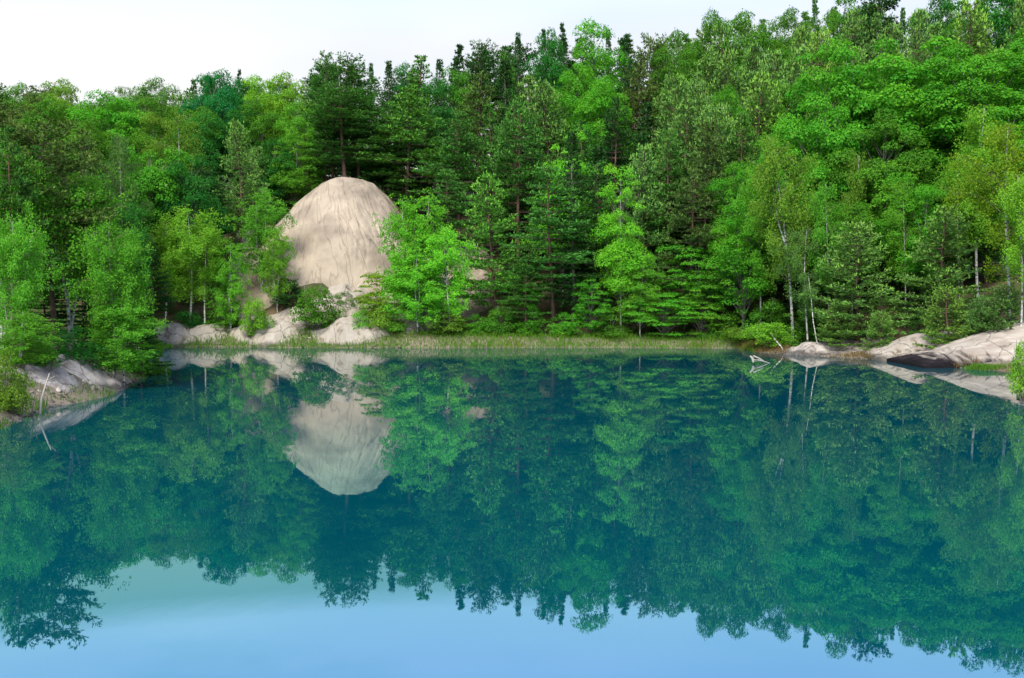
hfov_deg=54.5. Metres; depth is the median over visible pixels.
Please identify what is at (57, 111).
broadleaf tree
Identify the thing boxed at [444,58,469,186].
spruce tree
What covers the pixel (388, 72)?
spruce tree
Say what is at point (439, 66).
spruce tree
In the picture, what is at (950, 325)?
young pine
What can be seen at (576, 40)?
pine tree
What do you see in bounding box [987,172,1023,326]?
birch tree
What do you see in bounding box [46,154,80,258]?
pine tree
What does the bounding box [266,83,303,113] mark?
broadleaf tree
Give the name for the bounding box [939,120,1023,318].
birch tree
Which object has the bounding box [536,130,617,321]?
spruce tree
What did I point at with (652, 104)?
spruce tree
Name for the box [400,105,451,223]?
pine tree
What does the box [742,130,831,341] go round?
birch tree
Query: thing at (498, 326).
bush
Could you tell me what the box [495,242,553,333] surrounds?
pine tree
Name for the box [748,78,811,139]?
broadleaf tree
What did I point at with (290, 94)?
broadleaf tree
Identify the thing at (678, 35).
broadleaf tree
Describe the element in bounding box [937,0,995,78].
pine tree
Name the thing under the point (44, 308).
pine tree
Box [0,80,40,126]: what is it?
broadleaf tree
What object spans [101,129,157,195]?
broadleaf tree
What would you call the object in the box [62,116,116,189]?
broadleaf tree
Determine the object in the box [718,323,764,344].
bush
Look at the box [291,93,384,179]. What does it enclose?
pine tree
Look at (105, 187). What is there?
pine tree
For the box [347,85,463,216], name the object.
pine tree
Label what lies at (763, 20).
spruce tree
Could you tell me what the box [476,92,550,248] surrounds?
pine tree
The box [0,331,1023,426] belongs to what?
gravel
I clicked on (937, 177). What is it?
maple tree
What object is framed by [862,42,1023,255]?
maple tree
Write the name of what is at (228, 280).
birch tree
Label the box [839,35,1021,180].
maple tree
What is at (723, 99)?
broadleaf tree
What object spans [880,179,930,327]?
birch tree
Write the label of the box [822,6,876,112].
pine tree
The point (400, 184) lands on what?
pine tree
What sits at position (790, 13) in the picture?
broadleaf tree
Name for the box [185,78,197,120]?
spruce tree
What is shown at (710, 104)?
pine tree
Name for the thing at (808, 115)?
pine tree
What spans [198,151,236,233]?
spruce tree
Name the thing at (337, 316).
bush
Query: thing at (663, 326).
young broadleaf tree
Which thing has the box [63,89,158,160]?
broadleaf tree
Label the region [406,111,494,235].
pine tree
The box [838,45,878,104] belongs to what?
pine tree
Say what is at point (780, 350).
reeds
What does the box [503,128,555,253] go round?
pine tree
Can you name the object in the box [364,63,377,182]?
spruce tree
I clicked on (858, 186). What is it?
birch tree
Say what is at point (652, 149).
pine tree
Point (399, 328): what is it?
bush
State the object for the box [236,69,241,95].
spruce tree
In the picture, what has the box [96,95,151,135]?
broadleaf tree
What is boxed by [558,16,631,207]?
broadleaf tree
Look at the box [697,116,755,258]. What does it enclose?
pine tree
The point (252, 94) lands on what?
broadleaf tree
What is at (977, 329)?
young pine
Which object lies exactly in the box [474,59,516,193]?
spruce tree
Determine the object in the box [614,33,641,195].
spruce tree
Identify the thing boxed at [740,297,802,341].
bush
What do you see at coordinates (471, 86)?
pine tree
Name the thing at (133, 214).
broadleaf tree
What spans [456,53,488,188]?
spruce tree
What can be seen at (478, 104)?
pine tree
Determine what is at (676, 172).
pine tree
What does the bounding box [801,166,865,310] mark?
birch tree
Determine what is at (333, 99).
pine tree
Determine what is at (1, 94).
pine tree
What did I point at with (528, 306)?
young broadleaf tree
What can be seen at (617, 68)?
pine tree
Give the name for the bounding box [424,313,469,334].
bush
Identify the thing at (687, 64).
broadleaf tree
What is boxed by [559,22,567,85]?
spruce tree
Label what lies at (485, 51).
pine tree
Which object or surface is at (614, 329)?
bush
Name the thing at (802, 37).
pine tree
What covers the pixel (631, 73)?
pine tree
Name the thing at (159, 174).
broadleaf tree
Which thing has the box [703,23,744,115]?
pine tree
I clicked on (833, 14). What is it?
broadleaf tree
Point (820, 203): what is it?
birch tree
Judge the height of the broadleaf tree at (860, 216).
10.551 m
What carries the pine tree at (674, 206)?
on the ground at (198, 309)
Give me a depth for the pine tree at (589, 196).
90.54 m
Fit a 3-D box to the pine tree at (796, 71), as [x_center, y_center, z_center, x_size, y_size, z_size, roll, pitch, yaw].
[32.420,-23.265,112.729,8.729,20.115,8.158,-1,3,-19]
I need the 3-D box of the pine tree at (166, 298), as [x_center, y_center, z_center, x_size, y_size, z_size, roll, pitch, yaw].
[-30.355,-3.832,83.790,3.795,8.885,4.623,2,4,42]
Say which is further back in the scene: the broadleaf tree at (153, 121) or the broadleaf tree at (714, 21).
the broadleaf tree at (714, 21)
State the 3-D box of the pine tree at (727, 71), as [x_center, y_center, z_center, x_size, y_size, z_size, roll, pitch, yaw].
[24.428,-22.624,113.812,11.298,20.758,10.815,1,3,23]
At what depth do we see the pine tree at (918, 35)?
115.71 m
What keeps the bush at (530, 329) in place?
on the ground at (198, 309)
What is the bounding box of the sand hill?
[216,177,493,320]
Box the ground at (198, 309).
[0,175,1023,423]
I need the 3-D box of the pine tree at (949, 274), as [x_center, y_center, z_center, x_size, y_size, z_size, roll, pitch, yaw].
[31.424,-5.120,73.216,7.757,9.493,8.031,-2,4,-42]
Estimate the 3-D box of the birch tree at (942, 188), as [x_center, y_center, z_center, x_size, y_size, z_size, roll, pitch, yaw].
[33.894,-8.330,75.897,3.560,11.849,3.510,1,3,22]
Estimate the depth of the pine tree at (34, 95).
124.03 m
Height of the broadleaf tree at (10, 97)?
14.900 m
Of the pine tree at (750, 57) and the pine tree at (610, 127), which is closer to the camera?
the pine tree at (610, 127)
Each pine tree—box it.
[0,82,12,127]
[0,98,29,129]
[0,109,51,218]
[0,117,126,354]
[0,127,75,332]
[8,274,79,346]
[9,92,25,108]
[16,85,66,110]
[16,92,50,128]
[35,250,147,345]
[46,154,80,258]
[47,126,121,319]
[62,294,134,355]
[70,109,87,135]
[77,173,141,331]
[98,147,152,228]
[118,189,164,300]
[120,310,174,375]
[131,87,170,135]
[136,241,177,338]
[144,137,179,198]
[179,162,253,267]
[181,88,195,115]
[212,118,269,242]
[237,146,285,224]
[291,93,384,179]
[294,80,384,176]
[296,50,348,181]
[297,65,348,122]
[307,87,392,178]
[321,51,386,177]
[338,68,369,160]
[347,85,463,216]
[347,102,419,193]
[367,78,383,120]
[375,76,407,127]
[384,163,427,210]
[385,54,446,211]
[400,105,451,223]
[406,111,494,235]
[407,68,432,156]
[421,169,473,269]
[438,70,514,227]
[449,38,505,206]
[455,170,522,320]
[460,103,520,254]
[465,52,486,181]
[471,99,564,263]
[473,45,525,108]
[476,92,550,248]
[481,45,526,157]
[483,88,527,213]
[493,44,525,141]
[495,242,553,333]
[497,165,594,332]
[501,74,557,233]
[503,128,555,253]
[508,43,542,105]
[513,78,580,232]
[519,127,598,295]
[552,119,616,272]
[556,160,645,314]
[563,37,590,94]
[593,95,645,221]
[605,60,672,198]
[610,40,637,141]
[613,143,675,294]
[619,59,656,192]
[621,31,671,114]
[629,129,707,290]
[630,72,701,233]
[638,98,713,266]
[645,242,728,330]
[648,118,746,296]
[649,87,692,232]
[653,167,733,325]
[660,154,715,268]
[661,38,684,131]
[662,54,731,209]
[664,79,714,232]
[679,95,714,179]
[682,102,739,273]
[691,29,711,70]
[695,23,724,75]
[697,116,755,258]
[700,48,758,148]
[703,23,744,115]
[710,112,763,258]
[732,39,765,150]
[736,71,782,162]
[738,21,762,63]
[746,47,791,162]
[749,160,833,322]
[774,44,820,114]
[781,275,832,325]
[782,24,822,114]
[785,104,812,124]
[791,28,836,113]
[798,221,914,342]
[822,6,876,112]
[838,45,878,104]
[845,0,907,73]
[858,249,914,299]
[865,6,889,65]
[874,22,912,87]
[885,204,998,331]
[901,7,937,80]
[911,20,945,104]
[935,2,958,32]
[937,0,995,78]
[947,0,971,37]
[960,235,1020,283]
[981,45,1005,81]
[1003,0,1023,62]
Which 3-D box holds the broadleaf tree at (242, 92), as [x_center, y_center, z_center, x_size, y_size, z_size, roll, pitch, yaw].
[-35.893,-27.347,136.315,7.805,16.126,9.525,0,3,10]
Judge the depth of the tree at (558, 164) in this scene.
95.47 m
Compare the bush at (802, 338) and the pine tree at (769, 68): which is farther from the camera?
the pine tree at (769, 68)
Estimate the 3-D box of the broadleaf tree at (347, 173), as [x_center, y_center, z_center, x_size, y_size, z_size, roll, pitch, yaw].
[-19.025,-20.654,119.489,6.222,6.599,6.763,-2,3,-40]
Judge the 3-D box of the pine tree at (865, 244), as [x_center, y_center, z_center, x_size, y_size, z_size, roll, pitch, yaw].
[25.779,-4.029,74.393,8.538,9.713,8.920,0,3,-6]
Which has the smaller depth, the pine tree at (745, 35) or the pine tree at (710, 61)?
the pine tree at (710, 61)
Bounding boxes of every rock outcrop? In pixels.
[1,359,79,391]
[54,354,125,392]
[150,322,229,347]
[230,307,315,347]
[308,283,389,345]
[389,304,437,332]
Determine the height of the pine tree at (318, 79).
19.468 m
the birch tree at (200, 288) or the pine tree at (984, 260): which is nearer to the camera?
the pine tree at (984, 260)
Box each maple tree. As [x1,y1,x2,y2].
[756,91,872,304]
[761,36,940,284]
[820,108,941,298]
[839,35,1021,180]
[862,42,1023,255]
[905,131,972,262]
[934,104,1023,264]
[973,28,1023,126]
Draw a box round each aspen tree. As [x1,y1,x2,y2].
[267,131,326,203]
[589,163,656,329]
[610,254,665,336]
[903,187,949,308]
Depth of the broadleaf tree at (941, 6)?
126.08 m
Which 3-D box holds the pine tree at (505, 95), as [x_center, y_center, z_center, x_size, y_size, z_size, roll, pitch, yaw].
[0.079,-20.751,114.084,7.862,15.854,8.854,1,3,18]
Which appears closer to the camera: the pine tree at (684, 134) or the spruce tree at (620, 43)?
the pine tree at (684, 134)
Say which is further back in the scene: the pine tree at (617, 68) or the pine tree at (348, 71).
the pine tree at (617, 68)
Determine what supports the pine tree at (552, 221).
on the ground at (198, 309)
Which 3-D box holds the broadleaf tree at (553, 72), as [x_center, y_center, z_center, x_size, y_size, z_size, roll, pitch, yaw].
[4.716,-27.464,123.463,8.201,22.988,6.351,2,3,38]
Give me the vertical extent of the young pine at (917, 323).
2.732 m
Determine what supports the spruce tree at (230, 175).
on the ground at (198, 309)
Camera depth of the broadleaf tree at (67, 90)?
127.80 m
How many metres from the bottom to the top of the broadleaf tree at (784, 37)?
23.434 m
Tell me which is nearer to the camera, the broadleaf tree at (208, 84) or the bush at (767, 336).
the bush at (767, 336)
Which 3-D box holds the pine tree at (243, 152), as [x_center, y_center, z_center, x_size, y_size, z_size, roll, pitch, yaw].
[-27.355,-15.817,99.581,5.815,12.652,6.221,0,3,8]
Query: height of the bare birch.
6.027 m
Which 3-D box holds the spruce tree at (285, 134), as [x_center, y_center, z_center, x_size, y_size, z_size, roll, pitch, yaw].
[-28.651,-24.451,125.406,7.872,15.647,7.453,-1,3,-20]
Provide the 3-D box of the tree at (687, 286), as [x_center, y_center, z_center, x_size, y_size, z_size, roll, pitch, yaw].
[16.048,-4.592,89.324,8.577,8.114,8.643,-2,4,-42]
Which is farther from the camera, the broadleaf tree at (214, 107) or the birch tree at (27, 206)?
the broadleaf tree at (214, 107)
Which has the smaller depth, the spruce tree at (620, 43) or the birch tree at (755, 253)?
the birch tree at (755, 253)
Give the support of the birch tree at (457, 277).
on the ground at (198, 309)
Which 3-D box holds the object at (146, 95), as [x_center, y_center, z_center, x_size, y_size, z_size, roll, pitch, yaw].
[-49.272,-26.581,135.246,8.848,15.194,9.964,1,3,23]
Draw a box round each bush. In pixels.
[0,345,35,414]
[17,342,62,367]
[45,325,110,369]
[122,338,172,373]
[165,310,213,328]
[203,305,245,330]
[238,296,276,336]
[288,284,343,329]
[319,307,347,326]
[333,291,359,307]
[351,308,371,328]
[357,299,403,329]
[376,310,410,332]
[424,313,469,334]
[458,314,490,333]
[471,305,520,333]
[512,309,546,334]
[544,312,585,335]
[587,312,631,337]
[706,309,754,338]
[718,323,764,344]
[729,322,803,348]
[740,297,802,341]
[781,305,833,342]
[1005,339,1023,401]
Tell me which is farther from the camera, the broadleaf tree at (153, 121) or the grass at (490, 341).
the broadleaf tree at (153, 121)
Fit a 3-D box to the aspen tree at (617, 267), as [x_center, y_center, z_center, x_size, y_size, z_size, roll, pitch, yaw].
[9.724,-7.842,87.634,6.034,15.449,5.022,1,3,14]
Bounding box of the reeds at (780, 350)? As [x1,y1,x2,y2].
[735,339,1019,371]
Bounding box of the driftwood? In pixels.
[749,355,768,362]
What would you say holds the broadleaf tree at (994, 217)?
on the ground at (198, 309)
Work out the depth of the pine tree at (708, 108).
98.35 m
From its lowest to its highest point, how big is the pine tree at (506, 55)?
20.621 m
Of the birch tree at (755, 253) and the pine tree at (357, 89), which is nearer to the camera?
the birch tree at (755, 253)
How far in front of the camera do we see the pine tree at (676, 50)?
147.77 m
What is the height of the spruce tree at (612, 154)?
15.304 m
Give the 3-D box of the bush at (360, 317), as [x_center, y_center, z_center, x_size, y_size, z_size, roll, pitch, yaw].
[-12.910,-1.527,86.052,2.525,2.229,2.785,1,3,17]
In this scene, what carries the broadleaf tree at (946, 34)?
on the ground at (198, 309)
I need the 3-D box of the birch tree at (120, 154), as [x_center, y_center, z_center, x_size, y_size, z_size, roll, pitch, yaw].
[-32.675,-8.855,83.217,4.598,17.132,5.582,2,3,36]
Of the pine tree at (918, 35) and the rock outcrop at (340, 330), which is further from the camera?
the pine tree at (918, 35)
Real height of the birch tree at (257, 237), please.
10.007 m
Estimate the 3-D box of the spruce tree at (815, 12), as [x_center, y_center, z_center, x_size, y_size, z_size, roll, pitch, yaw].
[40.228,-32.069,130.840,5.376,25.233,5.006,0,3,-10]
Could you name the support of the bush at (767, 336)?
on the ground at (198, 309)
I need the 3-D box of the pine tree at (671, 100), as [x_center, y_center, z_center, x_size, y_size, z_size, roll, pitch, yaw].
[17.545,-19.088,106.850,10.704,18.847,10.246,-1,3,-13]
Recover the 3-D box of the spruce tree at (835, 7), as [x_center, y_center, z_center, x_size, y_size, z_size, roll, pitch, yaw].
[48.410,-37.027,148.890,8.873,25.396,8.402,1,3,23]
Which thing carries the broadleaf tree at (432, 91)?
on the ground at (198, 309)
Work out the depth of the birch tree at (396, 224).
87.47 m
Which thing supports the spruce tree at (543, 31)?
on the ground at (198, 309)
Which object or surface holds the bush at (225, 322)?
on the ground at (198, 309)
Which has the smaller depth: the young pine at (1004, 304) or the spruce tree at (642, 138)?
the young pine at (1004, 304)
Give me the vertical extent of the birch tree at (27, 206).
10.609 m
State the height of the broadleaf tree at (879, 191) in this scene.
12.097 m
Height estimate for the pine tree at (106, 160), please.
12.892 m
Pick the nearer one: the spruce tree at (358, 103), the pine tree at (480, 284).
the pine tree at (480, 284)
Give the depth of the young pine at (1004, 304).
64.87 m
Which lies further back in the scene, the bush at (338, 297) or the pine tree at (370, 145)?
the pine tree at (370, 145)
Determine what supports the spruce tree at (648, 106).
on the ground at (198, 309)
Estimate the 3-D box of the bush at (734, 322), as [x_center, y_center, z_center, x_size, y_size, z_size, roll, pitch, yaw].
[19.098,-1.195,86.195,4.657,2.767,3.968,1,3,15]
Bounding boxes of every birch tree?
[0,142,60,353]
[0,162,144,348]
[0,211,67,346]
[0,310,65,366]
[60,215,157,378]
[75,296,171,384]
[86,130,156,251]
[142,110,208,196]
[142,217,198,322]
[149,204,230,322]
[173,222,233,323]
[204,239,253,329]
[222,187,300,292]
[253,225,298,312]
[372,194,442,310]
[375,249,455,329]
[390,187,459,315]
[413,224,479,324]
[728,169,785,323]
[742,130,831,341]
[767,225,829,341]
[799,181,852,339]
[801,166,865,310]
[839,151,877,313]
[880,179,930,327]
[932,152,978,298]
[936,104,1013,296]
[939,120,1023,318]
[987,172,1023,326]
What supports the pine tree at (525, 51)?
on the ground at (198, 309)
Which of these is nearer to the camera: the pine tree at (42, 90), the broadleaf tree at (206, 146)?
the broadleaf tree at (206, 146)
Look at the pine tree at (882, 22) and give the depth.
133.66 m
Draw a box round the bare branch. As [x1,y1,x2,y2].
[39,373,54,413]
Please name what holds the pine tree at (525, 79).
on the ground at (198, 309)
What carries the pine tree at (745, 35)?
on the ground at (198, 309)
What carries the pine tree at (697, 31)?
on the ground at (198, 309)
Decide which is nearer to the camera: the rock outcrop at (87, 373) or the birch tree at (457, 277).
the rock outcrop at (87, 373)
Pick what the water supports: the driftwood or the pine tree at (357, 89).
the driftwood
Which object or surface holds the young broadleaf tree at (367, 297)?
on the ground at (198, 309)
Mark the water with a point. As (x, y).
(444, 513)
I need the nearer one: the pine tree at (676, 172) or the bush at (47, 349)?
the bush at (47, 349)
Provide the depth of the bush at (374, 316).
85.43 m
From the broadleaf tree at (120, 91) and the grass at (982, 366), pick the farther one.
the broadleaf tree at (120, 91)
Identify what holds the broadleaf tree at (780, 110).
on the ground at (198, 309)
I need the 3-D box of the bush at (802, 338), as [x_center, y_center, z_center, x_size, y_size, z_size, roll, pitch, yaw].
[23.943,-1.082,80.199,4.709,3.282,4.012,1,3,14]
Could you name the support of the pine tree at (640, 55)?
on the ground at (198, 309)
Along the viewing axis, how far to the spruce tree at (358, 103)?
144.35 m
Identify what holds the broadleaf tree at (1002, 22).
on the ground at (198, 309)
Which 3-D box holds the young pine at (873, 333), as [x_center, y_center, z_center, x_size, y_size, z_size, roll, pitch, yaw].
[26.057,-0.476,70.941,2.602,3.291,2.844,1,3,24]
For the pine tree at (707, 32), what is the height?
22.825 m
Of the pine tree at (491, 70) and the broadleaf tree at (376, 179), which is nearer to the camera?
the broadleaf tree at (376, 179)
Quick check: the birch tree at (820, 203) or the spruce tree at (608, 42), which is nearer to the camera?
the birch tree at (820, 203)
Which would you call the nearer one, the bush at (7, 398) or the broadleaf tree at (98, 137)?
the bush at (7, 398)
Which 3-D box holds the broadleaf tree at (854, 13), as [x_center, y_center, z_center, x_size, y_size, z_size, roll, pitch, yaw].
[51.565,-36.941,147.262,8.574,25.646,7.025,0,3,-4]
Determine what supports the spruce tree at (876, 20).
on the ground at (198, 309)
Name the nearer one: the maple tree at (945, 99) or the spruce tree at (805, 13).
the maple tree at (945, 99)
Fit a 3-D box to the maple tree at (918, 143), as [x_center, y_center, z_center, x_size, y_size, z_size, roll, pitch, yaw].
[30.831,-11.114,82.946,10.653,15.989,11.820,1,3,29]
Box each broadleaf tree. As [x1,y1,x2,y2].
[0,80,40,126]
[0,93,19,133]
[5,95,70,161]
[11,145,58,187]
[26,78,93,132]
[30,139,75,168]
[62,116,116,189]
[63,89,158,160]
[67,174,135,294]
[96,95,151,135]
[99,124,141,161]
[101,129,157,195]
[102,86,131,109]
[104,145,193,300]
[109,96,170,169]
[109,201,155,302]
[128,86,153,110]
[131,110,173,165]
[134,76,186,132]
[145,172,199,289]
[148,91,196,138]
[153,153,232,312]
[166,112,228,187]
[168,106,226,180]
[177,68,246,190]
[186,84,250,180]
[199,75,239,181]
[208,103,259,200]
[230,78,272,193]
[236,99,286,200]
[240,74,279,160]
[253,136,297,224]
[255,70,316,210]
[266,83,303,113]
[271,100,330,201]
[310,144,341,189]
[334,138,362,177]
[346,160,412,187]
[354,272,400,317]
[362,145,399,189]
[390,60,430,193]
[419,77,467,215]
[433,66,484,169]
[500,262,546,322]
[522,27,578,159]
[543,61,597,177]
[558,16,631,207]
[570,278,613,332]
[573,75,635,222]
[622,288,699,336]
[644,27,700,100]
[646,44,709,133]
[667,280,731,337]
[687,6,741,112]
[700,199,785,329]
[702,162,770,314]
[708,8,796,108]
[708,83,752,171]
[732,118,807,299]
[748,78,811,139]
[749,89,802,161]
[765,5,829,85]
[766,17,798,76]
[805,200,884,324]
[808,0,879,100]
[821,3,883,59]
[841,2,883,50]
[841,158,929,307]
[869,171,951,312]
[870,74,891,90]
[905,0,987,62]
[919,174,1003,286]
[940,20,988,61]
[956,0,1023,62]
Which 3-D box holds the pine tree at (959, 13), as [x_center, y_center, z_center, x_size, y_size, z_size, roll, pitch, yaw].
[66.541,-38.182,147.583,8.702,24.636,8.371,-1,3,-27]
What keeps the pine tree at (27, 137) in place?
on the ground at (198, 309)
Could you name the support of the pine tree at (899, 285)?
on the ground at (198, 309)
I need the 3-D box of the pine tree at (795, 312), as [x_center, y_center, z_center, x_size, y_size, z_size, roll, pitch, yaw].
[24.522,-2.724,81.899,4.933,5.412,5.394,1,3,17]
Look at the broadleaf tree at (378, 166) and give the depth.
118.66 m
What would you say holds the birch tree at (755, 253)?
on the ground at (198, 309)
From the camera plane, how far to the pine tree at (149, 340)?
55.25 m
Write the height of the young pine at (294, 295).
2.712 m
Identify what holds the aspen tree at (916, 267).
on the ground at (198, 309)
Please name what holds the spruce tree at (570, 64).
on the ground at (198, 309)
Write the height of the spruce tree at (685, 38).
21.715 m
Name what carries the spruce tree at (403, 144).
on the ground at (198, 309)
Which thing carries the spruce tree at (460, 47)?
on the ground at (198, 309)
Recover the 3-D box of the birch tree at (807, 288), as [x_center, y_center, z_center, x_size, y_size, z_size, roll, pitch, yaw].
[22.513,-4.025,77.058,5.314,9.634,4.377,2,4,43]
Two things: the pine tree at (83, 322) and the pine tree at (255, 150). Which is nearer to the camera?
the pine tree at (83, 322)
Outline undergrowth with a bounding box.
[1,176,1023,369]
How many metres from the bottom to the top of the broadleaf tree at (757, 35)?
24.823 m
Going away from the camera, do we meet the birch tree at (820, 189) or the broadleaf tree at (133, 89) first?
the birch tree at (820, 189)
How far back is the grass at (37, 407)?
42.50 m
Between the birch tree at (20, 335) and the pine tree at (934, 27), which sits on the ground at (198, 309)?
the pine tree at (934, 27)
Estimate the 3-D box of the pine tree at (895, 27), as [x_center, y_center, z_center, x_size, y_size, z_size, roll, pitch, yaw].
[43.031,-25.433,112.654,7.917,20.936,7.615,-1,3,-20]
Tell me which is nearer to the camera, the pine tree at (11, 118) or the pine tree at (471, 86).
the pine tree at (11, 118)
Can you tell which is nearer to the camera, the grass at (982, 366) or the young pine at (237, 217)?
the grass at (982, 366)
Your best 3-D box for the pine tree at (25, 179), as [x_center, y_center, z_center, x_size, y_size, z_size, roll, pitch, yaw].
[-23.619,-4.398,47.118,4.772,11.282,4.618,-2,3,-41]
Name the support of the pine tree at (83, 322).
on the ground at (198, 309)
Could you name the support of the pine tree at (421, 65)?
on the ground at (198, 309)
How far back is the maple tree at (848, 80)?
88.82 m
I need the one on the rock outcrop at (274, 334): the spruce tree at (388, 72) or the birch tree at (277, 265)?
the birch tree at (277, 265)
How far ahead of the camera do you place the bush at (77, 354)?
46.80 m
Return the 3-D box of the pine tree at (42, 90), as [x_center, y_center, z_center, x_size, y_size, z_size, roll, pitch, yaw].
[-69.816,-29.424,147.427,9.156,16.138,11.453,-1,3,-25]
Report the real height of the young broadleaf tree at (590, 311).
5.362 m
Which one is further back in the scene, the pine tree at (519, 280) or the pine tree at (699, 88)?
the pine tree at (699, 88)
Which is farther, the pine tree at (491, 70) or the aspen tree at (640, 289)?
the pine tree at (491, 70)
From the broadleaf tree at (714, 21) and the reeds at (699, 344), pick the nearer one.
the reeds at (699, 344)
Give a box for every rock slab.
[783,335,890,355]
[861,331,954,360]
[887,320,1023,367]
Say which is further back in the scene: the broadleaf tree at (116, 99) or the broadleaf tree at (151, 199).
the broadleaf tree at (116, 99)
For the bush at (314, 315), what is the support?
on the ground at (198, 309)
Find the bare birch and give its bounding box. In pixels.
[808,274,818,344]
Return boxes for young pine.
[226,206,258,230]
[270,277,305,305]
[812,305,866,349]
[858,310,895,350]
[900,310,936,336]
[913,283,974,348]
[959,294,996,337]
[964,283,1023,334]
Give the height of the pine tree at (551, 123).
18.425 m
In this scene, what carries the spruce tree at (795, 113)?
on the ground at (198, 309)
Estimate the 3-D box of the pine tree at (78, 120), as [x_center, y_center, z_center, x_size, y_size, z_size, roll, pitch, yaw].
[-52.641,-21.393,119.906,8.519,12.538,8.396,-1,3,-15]
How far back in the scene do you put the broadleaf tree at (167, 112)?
124.76 m
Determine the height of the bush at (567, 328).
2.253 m
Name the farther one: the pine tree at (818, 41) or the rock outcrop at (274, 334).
the pine tree at (818, 41)
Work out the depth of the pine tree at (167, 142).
105.08 m
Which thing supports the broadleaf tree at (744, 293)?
on the ground at (198, 309)
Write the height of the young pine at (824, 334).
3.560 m
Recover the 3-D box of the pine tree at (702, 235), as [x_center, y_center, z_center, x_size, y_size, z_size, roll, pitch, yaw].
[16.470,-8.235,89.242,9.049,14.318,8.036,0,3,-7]
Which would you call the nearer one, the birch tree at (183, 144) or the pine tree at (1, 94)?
the birch tree at (183, 144)
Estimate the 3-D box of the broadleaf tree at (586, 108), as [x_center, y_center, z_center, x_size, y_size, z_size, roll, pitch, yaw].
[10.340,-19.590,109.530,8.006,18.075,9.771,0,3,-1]
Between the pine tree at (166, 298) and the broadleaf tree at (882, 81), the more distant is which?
the broadleaf tree at (882, 81)
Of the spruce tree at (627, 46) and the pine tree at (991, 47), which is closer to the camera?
the pine tree at (991, 47)
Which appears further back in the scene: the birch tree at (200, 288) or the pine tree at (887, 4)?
the pine tree at (887, 4)
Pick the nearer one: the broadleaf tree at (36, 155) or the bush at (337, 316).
the bush at (337, 316)
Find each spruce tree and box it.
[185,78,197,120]
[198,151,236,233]
[221,165,247,230]
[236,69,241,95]
[278,82,311,206]
[328,65,361,178]
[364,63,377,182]
[374,60,403,190]
[378,95,439,212]
[431,59,447,128]
[433,43,475,210]
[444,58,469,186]
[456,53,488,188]
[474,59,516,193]
[511,32,524,137]
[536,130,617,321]
[540,28,547,154]
[549,59,584,208]
[552,145,617,286]
[557,37,570,66]
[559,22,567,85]
[591,109,631,245]
[598,132,675,279]
[604,29,615,94]
[610,102,673,239]
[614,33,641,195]
[616,37,636,139]
[644,43,660,175]
[678,32,695,71]
[759,19,770,58]
[783,103,805,283]
[801,11,810,42]
[810,0,822,62]
[826,6,839,70]
[859,257,902,280]
[866,12,883,79]
[899,7,906,55]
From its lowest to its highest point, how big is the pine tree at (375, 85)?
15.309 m
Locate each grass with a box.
[0,336,159,429]
[135,327,763,351]
[964,360,1016,370]
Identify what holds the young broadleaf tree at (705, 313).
on the ground at (198, 309)
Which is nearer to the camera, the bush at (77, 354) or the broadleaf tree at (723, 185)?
the bush at (77, 354)
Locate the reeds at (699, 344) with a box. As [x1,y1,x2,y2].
[454,339,758,347]
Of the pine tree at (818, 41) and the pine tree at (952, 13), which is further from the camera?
the pine tree at (952, 13)
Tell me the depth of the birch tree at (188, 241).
86.18 m
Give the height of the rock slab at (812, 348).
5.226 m
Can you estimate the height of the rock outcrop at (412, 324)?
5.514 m
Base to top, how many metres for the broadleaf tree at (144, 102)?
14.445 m
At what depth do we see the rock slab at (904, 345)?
68.75 m
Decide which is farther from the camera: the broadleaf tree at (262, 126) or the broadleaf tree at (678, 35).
the broadleaf tree at (678, 35)
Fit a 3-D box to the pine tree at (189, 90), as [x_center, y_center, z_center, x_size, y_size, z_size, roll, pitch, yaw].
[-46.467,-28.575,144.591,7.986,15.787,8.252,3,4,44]
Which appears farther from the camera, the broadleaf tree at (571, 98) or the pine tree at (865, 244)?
the broadleaf tree at (571, 98)
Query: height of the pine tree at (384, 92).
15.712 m
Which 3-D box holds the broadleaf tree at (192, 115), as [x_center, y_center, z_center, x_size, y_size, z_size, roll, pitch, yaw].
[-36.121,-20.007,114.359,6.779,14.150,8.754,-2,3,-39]
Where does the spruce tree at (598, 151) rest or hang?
on the ground at (198, 309)
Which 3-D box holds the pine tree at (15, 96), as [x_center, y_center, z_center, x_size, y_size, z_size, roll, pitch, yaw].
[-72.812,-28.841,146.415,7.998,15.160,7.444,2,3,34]
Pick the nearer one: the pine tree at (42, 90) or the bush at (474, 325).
the bush at (474, 325)
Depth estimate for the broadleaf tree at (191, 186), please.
90.50 m
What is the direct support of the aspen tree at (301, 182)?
on the ground at (198, 309)
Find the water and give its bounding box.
[0,347,1023,677]
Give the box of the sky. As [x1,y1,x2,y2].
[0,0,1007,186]
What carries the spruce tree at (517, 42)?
on the ground at (198, 309)
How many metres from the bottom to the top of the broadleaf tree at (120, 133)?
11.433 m
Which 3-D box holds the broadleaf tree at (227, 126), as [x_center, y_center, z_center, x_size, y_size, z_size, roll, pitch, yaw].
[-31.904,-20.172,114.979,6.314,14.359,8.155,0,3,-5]
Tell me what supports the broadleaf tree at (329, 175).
on the ground at (198, 309)
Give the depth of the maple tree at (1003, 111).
78.71 m
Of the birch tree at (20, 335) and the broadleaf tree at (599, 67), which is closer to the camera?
the birch tree at (20, 335)

